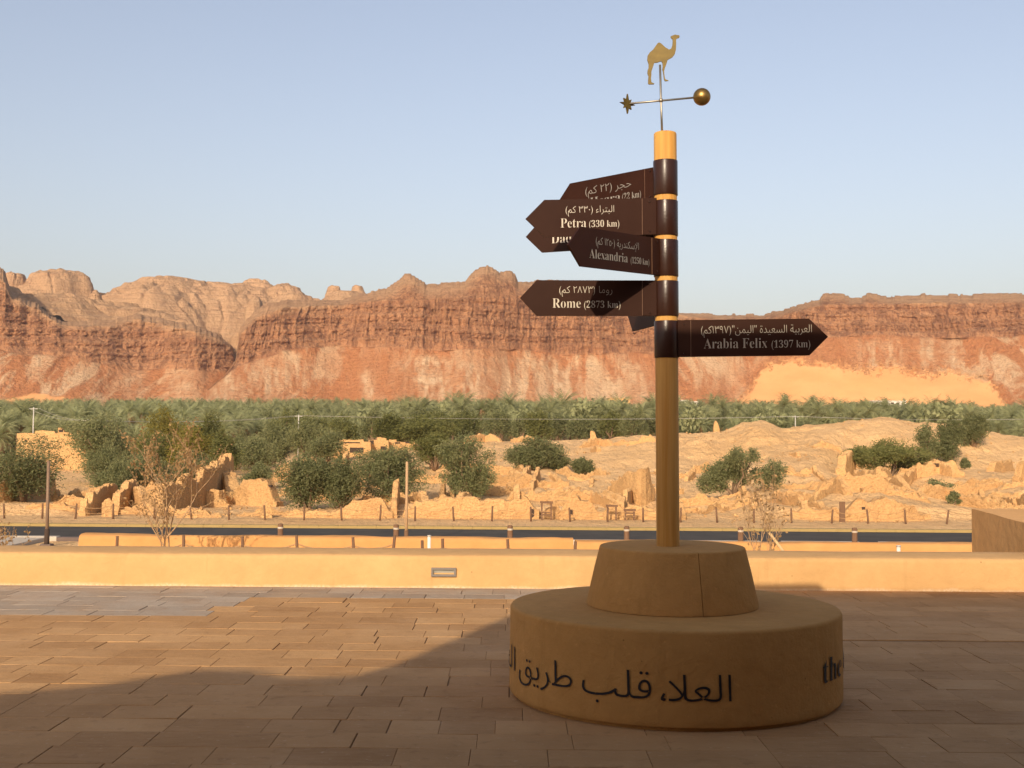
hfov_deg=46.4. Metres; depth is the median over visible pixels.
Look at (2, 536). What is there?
sapling
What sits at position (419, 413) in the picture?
tree
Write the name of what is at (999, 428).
palm tree
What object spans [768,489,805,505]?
ruined wall
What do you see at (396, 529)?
bollard
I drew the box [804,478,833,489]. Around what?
ruined wall
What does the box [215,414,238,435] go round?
palm tree
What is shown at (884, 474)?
ruined wall
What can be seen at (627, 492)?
ruined wall
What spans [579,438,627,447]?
ruined wall
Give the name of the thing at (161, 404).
palm tree
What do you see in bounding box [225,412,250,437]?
palm tree
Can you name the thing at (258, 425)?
palm tree
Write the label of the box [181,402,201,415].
palm tree
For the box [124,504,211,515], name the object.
ruined wall
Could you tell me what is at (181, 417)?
palm tree
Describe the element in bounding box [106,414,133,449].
palm tree
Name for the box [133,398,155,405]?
palm tree
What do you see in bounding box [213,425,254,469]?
tree
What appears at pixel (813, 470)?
ruined wall
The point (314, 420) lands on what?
tree
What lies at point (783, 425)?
tree
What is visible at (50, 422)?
palm tree
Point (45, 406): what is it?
palm tree
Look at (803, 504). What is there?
ruined wall
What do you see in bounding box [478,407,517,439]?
tree
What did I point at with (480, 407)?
palm tree
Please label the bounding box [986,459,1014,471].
ruined wall
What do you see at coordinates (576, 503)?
ruined wall
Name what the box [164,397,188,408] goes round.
palm tree
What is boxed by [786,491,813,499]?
ruined wall
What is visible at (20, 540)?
pavement
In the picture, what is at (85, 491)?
ruined wall
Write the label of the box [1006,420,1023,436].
palm tree
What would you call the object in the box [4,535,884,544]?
kerb
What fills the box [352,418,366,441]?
palm tree
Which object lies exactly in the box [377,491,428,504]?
ruined wall
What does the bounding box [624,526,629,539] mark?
bollard
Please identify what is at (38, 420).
palm tree
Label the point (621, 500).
ruined wall
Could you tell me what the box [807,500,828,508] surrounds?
ruined wall
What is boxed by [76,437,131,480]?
tree
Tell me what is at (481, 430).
palm tree
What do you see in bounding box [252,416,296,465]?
tree
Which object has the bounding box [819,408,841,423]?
tree
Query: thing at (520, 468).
ruined wall
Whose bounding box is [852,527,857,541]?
bollard
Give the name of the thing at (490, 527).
painted kerb
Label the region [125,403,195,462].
tree
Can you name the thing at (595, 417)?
tree
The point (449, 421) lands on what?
palm tree
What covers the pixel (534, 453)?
shrub
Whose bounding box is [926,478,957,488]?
shrub
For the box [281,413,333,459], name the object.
tree
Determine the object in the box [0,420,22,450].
palm tree
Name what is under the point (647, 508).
ruined wall
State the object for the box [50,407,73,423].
palm tree
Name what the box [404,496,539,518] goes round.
ruined wall
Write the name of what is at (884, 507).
ruined wall
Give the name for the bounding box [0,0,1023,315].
sky
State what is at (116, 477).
shrub
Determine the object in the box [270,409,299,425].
palm tree
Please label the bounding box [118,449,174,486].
tree
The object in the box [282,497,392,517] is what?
ruined wall
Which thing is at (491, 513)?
rope fence
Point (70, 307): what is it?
hill ridge
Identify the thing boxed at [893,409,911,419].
tree
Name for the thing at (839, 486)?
ruined wall
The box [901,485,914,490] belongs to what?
ruined wall
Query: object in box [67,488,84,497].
ruined wall
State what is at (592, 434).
ruined wall
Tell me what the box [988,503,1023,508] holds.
ruined wall
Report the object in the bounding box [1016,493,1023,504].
ruined wall
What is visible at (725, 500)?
ruined wall
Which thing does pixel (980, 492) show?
ruined wall
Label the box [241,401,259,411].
palm tree
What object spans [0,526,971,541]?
road
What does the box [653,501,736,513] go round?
ruined wall
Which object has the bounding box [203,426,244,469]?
acacia tree
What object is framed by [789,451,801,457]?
ruined wall
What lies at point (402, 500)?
ruined wall
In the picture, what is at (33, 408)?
utility pole
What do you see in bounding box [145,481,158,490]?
ruined wall
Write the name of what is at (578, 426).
tree
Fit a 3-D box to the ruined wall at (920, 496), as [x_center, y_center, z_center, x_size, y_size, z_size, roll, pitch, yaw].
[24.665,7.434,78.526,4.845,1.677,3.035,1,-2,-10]
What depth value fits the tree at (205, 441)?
129.32 m
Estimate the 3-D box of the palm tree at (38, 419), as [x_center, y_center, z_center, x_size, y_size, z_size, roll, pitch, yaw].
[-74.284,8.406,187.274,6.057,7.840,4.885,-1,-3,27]
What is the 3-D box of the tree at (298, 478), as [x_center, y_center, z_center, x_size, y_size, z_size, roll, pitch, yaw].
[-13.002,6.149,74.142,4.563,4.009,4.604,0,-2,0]
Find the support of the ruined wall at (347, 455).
on the terrain
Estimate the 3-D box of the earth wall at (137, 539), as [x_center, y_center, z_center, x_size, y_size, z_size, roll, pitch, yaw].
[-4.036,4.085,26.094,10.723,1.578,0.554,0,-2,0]
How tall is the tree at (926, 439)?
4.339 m
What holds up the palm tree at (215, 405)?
on the terrain
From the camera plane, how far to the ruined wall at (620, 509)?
70.97 m
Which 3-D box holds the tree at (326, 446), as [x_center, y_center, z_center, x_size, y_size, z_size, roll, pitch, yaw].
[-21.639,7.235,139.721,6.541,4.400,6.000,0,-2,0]
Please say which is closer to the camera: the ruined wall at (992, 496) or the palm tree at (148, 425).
the ruined wall at (992, 496)
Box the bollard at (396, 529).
[393,524,398,536]
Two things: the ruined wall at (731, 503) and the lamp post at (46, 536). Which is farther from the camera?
the ruined wall at (731, 503)
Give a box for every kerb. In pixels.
[0,523,971,532]
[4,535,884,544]
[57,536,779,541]
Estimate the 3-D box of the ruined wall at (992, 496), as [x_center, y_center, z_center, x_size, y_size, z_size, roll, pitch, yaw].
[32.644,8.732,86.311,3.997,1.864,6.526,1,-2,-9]
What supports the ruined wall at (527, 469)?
on the terrain
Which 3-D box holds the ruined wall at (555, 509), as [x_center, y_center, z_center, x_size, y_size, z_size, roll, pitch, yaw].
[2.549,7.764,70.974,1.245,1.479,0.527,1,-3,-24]
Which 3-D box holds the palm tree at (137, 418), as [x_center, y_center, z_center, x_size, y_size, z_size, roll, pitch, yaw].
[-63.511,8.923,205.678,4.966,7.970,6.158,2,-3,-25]
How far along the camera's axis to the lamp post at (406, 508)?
52.98 m
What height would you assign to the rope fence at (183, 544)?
1.366 m
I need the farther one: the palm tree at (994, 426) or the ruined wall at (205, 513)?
the palm tree at (994, 426)
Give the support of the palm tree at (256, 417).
on the terrain
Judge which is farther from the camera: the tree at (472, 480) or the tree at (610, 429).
the tree at (610, 429)
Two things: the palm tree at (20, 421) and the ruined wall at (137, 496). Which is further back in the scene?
the palm tree at (20, 421)
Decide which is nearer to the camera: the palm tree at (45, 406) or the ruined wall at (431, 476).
the ruined wall at (431, 476)
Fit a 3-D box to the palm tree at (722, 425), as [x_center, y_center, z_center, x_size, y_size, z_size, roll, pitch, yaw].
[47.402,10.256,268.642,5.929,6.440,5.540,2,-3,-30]
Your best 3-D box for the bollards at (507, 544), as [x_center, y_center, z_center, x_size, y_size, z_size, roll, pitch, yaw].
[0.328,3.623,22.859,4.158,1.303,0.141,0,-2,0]
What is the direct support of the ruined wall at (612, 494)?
on the terrain
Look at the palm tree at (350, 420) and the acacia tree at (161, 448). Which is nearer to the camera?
the acacia tree at (161, 448)
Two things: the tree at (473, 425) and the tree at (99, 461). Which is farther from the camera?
the tree at (473, 425)
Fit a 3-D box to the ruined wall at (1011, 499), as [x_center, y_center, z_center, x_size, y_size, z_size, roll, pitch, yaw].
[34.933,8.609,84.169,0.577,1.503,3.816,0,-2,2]
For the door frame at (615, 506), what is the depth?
69.89 m
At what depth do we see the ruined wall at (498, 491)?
87.35 m
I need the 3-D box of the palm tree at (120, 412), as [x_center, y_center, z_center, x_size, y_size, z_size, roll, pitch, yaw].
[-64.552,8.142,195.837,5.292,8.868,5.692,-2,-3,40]
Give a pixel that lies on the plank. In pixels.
(841, 508)
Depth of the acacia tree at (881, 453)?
110.62 m
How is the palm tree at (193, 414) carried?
on the terrain
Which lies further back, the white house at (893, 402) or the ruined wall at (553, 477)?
the white house at (893, 402)
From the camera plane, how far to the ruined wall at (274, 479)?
111.56 m
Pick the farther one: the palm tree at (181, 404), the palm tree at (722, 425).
the palm tree at (722, 425)
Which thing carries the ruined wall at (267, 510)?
on the terrain
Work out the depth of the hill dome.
1553.79 m
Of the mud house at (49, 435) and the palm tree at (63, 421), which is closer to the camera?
the mud house at (49, 435)
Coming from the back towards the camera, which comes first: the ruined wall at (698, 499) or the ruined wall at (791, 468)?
the ruined wall at (791, 468)
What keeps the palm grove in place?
on the terrain
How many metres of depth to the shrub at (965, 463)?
113.30 m
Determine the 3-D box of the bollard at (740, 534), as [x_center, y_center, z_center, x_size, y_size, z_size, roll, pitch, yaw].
[10.366,6.939,54.159,0.300,0.940,0.300,0,-2,0]
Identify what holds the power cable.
attached to the utility pole
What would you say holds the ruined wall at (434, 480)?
on the terrain
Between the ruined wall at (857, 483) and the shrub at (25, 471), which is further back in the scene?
the ruined wall at (857, 483)
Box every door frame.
[540,501,552,519]
[606,505,617,519]
[624,509,635,520]
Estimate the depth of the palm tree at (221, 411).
210.98 m
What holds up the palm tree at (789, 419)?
on the terrain
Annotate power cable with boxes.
[29,408,1010,421]
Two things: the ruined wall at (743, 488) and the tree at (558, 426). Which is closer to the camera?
the ruined wall at (743, 488)
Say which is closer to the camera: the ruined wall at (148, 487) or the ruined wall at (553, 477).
the ruined wall at (148, 487)
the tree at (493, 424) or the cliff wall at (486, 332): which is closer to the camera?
the tree at (493, 424)
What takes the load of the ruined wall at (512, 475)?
on the terrain
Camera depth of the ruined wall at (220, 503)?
80.09 m
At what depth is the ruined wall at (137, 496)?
73.81 m
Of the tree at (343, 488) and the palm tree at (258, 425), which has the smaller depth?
the tree at (343, 488)
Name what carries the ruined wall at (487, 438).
on the terrain
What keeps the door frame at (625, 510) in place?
on the terrain
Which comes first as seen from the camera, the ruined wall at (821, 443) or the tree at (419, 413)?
the ruined wall at (821, 443)
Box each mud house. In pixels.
[16,430,112,470]
[333,439,372,457]
[369,437,390,452]
[389,439,416,450]
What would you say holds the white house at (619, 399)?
on the terrain
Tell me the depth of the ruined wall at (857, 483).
84.07 m
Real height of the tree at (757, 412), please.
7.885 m
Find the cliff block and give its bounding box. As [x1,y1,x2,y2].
[0,267,235,403]
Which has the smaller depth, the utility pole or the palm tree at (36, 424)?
the utility pole
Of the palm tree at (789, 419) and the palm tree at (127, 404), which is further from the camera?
the palm tree at (789, 419)
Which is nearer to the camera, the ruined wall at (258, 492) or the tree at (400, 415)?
the ruined wall at (258, 492)
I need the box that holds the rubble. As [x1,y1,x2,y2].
[56,417,1022,521]
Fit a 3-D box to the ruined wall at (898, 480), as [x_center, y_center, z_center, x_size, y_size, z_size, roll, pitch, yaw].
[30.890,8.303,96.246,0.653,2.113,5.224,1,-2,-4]
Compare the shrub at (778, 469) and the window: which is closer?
the shrub at (778, 469)
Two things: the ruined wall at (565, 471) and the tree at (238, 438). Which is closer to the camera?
the ruined wall at (565, 471)
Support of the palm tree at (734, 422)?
on the terrain
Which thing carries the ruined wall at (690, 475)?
on the terrain
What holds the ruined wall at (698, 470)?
on the terrain
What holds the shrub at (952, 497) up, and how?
on the terrain
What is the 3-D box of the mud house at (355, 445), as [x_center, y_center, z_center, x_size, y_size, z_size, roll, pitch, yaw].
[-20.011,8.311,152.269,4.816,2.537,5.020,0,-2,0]
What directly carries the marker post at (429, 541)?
on the terrain
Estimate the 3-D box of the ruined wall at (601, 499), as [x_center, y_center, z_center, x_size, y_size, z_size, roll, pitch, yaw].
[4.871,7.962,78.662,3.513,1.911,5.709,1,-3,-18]
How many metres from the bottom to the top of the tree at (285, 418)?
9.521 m
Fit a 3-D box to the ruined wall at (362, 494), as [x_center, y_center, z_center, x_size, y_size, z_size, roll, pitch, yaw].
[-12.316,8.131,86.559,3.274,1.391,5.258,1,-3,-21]
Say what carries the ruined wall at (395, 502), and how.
on the terrain
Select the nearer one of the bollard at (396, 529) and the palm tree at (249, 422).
the bollard at (396, 529)
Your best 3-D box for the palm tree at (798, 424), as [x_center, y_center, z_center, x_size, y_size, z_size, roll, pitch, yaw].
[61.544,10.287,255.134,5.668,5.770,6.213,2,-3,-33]
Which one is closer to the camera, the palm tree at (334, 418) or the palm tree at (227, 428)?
the palm tree at (227, 428)
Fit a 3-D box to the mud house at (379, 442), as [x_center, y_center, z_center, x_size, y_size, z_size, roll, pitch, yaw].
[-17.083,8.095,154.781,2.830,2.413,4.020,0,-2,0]
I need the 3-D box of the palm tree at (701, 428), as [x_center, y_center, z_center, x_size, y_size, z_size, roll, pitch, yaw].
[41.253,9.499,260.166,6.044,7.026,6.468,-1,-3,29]
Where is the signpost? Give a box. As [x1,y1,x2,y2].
[520,35,827,546]
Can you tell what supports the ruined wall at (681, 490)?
on the terrain
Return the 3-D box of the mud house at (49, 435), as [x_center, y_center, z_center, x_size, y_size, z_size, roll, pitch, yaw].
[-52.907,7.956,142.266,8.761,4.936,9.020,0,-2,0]
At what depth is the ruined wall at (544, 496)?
81.24 m
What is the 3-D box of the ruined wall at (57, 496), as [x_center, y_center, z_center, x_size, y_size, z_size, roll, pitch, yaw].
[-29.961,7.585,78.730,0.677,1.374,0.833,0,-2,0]
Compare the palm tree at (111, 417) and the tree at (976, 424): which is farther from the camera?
the palm tree at (111, 417)
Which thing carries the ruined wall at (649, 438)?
on the terrain
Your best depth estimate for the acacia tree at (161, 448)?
134.24 m
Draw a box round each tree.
[0,410,22,459]
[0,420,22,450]
[3,397,31,410]
[7,410,28,449]
[15,411,53,432]
[22,413,51,428]
[24,416,48,432]
[31,401,54,414]
[34,421,75,432]
[36,412,58,429]
[40,399,56,409]
[47,399,71,422]
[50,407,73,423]
[55,416,76,431]
[57,406,90,421]
[59,410,138,484]
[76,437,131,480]
[100,410,122,431]
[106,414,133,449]
[109,407,134,426]
[113,399,146,429]
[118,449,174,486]
[120,422,147,456]
[125,400,159,424]
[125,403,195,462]
[131,425,179,471]
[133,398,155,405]
[133,413,154,432]
[141,417,159,450]
[148,399,172,411]
[158,421,214,466]
[161,402,180,414]
[162,450,213,481]
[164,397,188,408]
[169,404,196,424]
[169,416,190,436]
[170,399,193,411]
[175,413,192,421]
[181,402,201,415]
[187,408,202,424]
[190,407,222,426]
[190,408,203,423]
[191,409,224,458]
[199,401,230,418]
[201,402,227,412]
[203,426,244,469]
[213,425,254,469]
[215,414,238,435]
[222,402,244,421]
[223,409,257,436]
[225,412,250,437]
[235,429,282,471]
[239,406,262,434]
[239,409,262,437]
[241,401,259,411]
[247,416,269,439]
[248,411,264,424]
[252,405,275,437]
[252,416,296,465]
[264,451,334,510]
[267,405,297,450]
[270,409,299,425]
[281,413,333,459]
[289,408,329,445]
[298,427,352,463]
[308,455,369,508]
[319,415,331,424]
[323,411,361,441]
[327,414,341,426]
[342,414,360,425]
[346,443,434,501]
[351,406,370,441]
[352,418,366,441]
[359,406,382,441]
[370,410,405,441]
[379,407,394,416]
[394,411,456,445]
[395,411,411,440]
[409,429,451,470]
[412,407,429,419]
[420,406,464,435]
[432,429,498,499]
[442,409,456,441]
[451,408,486,438]
[470,398,491,419]
[474,417,487,434]
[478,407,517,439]
[506,412,524,437]
[509,410,533,438]
[521,407,554,438]
[546,413,569,440]
[562,414,595,439]
[589,405,605,438]
[596,410,628,438]
[616,404,649,436]
[642,409,655,435]
[684,412,726,432]
[691,413,713,432]
[713,417,730,430]
[724,416,743,428]
[739,407,779,426]
[780,412,788,427]
[783,413,803,426]
[786,419,810,427]
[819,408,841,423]
[840,437,937,475]
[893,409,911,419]
[912,421,945,460]
[935,414,967,463]
[958,411,992,447]
[987,420,1007,432]
[989,420,1011,434]
[1003,421,1014,434]
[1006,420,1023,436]
[1013,411,1023,432]
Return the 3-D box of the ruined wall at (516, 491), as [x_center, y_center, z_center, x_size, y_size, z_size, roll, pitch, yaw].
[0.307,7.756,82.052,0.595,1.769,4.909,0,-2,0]
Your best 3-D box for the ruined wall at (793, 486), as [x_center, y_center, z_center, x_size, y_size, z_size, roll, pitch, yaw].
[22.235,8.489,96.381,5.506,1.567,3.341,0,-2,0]
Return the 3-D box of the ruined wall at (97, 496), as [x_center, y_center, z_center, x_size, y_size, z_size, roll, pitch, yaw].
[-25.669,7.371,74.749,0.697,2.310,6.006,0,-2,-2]
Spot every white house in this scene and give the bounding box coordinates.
[607,398,630,402]
[869,400,905,405]
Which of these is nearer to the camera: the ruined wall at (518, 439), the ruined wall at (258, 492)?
the ruined wall at (258, 492)
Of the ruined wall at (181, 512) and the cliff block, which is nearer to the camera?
the ruined wall at (181, 512)
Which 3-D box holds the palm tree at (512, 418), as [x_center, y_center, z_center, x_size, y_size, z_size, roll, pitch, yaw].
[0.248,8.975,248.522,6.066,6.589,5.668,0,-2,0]
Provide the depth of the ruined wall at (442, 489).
81.77 m
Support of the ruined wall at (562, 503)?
on the terrain
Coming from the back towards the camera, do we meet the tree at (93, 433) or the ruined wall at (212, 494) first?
the tree at (93, 433)
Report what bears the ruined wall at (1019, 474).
on the terrain
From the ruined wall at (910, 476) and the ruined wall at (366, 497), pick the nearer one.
the ruined wall at (366, 497)
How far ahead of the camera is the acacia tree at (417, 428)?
162.81 m
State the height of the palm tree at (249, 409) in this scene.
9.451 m
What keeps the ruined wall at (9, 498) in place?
on the terrain
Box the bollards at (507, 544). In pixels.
[421,539,576,548]
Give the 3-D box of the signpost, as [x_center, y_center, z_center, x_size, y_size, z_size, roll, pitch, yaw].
[0.923,-0.600,7.764,1.819,3.249,1.226,1,-3,-21]
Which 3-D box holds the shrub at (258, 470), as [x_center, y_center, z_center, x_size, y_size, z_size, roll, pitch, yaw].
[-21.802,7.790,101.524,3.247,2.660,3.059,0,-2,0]
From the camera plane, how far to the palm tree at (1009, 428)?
255.90 m
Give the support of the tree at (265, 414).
on the terrain
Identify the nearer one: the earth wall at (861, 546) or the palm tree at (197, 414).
the earth wall at (861, 546)
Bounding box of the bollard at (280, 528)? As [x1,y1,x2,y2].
[278,523,282,534]
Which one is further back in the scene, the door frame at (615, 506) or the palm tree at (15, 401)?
the palm tree at (15, 401)
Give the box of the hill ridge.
[10,286,238,355]
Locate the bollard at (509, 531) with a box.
[507,525,512,537]
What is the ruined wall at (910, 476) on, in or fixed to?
on the terrain
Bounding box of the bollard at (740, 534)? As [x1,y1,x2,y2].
[738,527,743,540]
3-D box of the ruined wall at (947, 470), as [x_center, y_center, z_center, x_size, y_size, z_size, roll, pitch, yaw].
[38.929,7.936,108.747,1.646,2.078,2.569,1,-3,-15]
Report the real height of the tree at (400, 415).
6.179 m
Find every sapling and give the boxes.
[0,500,35,544]
[119,417,234,545]
[726,443,793,550]
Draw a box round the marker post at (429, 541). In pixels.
[427,535,430,547]
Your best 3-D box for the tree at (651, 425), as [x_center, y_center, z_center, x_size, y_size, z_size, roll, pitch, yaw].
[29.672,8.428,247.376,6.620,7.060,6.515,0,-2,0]
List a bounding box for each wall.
[0,477,55,501]
[0,545,1023,591]
[26,503,134,514]
[50,489,63,501]
[53,494,83,506]
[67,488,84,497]
[78,498,89,515]
[78,532,572,548]
[81,487,96,496]
[85,483,117,514]
[101,498,111,516]
[112,479,137,514]
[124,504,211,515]
[132,486,170,515]
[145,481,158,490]
[146,489,229,505]
[153,453,233,509]
[177,509,221,517]
[195,265,1023,406]
[205,498,230,506]
[222,463,283,506]
[237,505,288,515]
[259,500,271,517]
[272,463,289,481]
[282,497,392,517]
[342,451,348,463]
[347,495,374,504]
[352,490,371,496]
[373,474,446,487]
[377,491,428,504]
[389,497,431,504]
[391,479,399,517]
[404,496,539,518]
[424,471,447,478]
[434,491,480,499]
[439,484,445,496]
[464,433,503,443]
[473,485,512,496]
[487,470,521,485]
[490,466,514,476]
[506,473,568,488]
[507,486,576,501]
[510,435,533,442]
[513,484,519,498]
[515,465,523,471]
[522,466,530,474]
[528,467,540,491]
[531,472,558,481]
[544,502,560,518]
[547,489,616,507]
[547,500,566,506]
[556,466,606,478]
[559,494,605,519]
[567,475,594,486]
[575,539,971,551]
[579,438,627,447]
[582,490,612,497]
[590,431,596,438]
[590,445,600,452]
[601,502,685,519]
[602,490,630,504]
[608,467,654,505]
[614,496,627,519]
[623,488,632,503]
[626,434,655,445]
[642,505,655,510]
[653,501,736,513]
[655,487,683,493]
[679,469,695,480]
[679,493,713,506]
[689,461,708,473]
[709,494,767,504]
[709,496,735,506]
[713,421,719,431]
[718,486,749,498]
[734,493,757,508]
[756,480,821,490]
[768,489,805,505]
[784,465,810,476]
[784,465,827,481]
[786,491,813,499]
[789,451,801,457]
[793,496,930,520]
[796,501,808,508]
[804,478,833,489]
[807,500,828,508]
[808,478,852,501]
[811,440,861,468]
[812,472,893,493]
[835,450,855,475]
[852,465,916,484]
[853,471,887,477]
[860,485,930,503]
[884,474,909,487]
[892,461,935,477]
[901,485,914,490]
[917,484,1014,508]
[932,460,955,477]
[934,460,964,476]
[952,478,995,494]
[954,477,1002,486]
[970,491,1022,499]
[972,509,1023,551]
[977,489,984,495]
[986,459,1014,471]
[988,494,1006,502]
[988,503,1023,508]
[998,480,1023,489]
[1001,496,1018,505]
[1012,461,1023,481]
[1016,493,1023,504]
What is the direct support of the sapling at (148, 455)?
on the terrain
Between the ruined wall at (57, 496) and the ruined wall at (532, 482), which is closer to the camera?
the ruined wall at (57, 496)
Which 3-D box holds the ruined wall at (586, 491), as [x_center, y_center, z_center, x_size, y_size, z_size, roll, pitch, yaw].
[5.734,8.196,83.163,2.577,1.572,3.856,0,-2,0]
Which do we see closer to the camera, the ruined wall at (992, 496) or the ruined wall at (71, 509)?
the ruined wall at (71, 509)
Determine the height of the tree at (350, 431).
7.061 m
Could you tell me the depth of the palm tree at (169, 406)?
233.42 m
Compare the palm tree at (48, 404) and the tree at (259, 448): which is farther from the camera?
the palm tree at (48, 404)
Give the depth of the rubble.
103.29 m
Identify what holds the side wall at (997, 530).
on the terrain
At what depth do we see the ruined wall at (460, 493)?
74.00 m
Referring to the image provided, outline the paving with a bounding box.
[0,585,1023,767]
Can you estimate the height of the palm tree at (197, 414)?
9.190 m
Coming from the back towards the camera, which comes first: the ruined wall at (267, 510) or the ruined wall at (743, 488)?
the ruined wall at (743, 488)
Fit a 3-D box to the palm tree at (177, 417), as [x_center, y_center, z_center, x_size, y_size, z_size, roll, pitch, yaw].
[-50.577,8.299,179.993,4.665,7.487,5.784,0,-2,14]
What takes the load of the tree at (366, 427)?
on the terrain
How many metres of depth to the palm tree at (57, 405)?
229.07 m
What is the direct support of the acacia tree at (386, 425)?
on the terrain
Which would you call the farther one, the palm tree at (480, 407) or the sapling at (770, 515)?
the palm tree at (480, 407)
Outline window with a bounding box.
[350,448,363,452]
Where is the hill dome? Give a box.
[6,268,364,341]
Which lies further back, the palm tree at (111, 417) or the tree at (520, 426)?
the tree at (520, 426)
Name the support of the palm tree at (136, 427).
on the terrain
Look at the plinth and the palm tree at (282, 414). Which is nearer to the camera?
the plinth
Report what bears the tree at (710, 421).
on the terrain
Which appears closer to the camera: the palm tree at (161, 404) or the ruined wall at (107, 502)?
the ruined wall at (107, 502)
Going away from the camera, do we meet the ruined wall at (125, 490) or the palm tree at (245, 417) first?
the ruined wall at (125, 490)
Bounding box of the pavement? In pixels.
[0,537,43,544]
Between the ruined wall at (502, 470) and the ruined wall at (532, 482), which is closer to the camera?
the ruined wall at (532, 482)
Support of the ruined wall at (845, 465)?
on the terrain
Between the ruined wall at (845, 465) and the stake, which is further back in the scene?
the ruined wall at (845, 465)
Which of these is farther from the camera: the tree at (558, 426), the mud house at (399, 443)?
the tree at (558, 426)
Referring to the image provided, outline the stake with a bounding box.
[768,532,783,550]
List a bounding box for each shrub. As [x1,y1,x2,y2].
[0,432,76,501]
[85,454,129,489]
[237,460,272,484]
[498,436,569,469]
[545,456,571,470]
[570,456,595,474]
[692,443,763,494]
[752,458,791,489]
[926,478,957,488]
[945,490,962,504]
[958,457,971,468]
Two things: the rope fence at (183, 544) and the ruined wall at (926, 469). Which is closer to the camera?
the rope fence at (183, 544)
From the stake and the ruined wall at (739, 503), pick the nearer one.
the stake
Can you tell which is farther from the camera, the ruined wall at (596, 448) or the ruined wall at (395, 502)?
the ruined wall at (596, 448)
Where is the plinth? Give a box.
[509,540,843,731]
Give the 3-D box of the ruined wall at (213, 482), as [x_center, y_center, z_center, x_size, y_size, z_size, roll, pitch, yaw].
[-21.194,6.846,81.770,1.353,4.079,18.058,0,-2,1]
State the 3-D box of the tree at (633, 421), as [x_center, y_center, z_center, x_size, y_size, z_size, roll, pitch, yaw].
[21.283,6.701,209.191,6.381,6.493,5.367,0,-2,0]
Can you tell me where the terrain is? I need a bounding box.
[0,403,1023,548]
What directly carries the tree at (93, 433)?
on the terrain
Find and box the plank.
[839,502,844,521]
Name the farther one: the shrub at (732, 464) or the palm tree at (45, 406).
the palm tree at (45, 406)
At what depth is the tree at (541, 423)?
204.61 m
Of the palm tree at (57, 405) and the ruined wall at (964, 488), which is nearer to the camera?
the ruined wall at (964, 488)
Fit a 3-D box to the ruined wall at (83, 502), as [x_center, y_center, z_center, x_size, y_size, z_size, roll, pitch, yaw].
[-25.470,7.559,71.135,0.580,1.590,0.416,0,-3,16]
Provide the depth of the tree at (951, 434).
120.00 m
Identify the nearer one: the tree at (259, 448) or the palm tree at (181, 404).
the tree at (259, 448)
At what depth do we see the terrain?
107.47 m
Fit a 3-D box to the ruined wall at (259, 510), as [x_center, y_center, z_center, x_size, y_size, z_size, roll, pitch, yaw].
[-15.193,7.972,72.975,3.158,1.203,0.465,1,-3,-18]
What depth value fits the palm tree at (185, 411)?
216.47 m
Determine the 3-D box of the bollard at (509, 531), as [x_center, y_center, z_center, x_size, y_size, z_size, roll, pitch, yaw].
[-0.087,6.866,54.159,0.300,0.940,0.300,0,-2,0]
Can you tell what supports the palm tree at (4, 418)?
on the terrain
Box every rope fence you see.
[3,503,970,523]
[115,535,395,547]
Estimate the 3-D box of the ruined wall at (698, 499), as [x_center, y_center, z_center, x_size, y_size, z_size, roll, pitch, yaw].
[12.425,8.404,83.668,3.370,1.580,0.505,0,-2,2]
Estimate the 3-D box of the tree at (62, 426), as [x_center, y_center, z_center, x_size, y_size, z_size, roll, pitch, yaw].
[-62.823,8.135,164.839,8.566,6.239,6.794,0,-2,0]
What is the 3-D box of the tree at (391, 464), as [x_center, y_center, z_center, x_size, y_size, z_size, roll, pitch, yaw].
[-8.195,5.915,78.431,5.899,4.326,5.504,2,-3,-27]
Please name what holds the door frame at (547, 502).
on the terrain
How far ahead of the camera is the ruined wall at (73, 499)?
75.80 m
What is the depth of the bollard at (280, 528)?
54.06 m
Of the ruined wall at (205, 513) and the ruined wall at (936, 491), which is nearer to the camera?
the ruined wall at (205, 513)
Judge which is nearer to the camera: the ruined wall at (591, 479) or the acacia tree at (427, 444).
the ruined wall at (591, 479)
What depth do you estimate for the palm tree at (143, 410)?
210.38 m
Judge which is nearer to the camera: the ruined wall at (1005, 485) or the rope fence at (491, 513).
the rope fence at (491, 513)
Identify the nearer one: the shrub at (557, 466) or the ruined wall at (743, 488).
the ruined wall at (743, 488)
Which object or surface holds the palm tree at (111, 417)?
on the terrain
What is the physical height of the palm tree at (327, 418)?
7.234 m
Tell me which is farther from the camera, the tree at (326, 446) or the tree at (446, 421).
the tree at (446, 421)
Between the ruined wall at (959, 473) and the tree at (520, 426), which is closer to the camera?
the ruined wall at (959, 473)
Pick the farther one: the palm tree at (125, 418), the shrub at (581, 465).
the palm tree at (125, 418)
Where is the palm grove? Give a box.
[0,388,1023,445]
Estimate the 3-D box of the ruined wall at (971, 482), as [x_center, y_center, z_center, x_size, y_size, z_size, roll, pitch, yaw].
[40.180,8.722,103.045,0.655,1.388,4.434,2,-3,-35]
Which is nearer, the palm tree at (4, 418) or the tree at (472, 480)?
the tree at (472, 480)
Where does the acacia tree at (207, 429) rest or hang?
on the terrain
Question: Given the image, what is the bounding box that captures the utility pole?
[30,407,37,432]
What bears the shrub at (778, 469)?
on the terrain
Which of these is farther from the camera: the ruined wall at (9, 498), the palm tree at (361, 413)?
the palm tree at (361, 413)
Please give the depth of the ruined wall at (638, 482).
85.09 m
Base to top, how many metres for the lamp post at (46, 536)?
3.928 m
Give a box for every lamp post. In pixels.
[39,461,53,545]
[404,462,407,535]

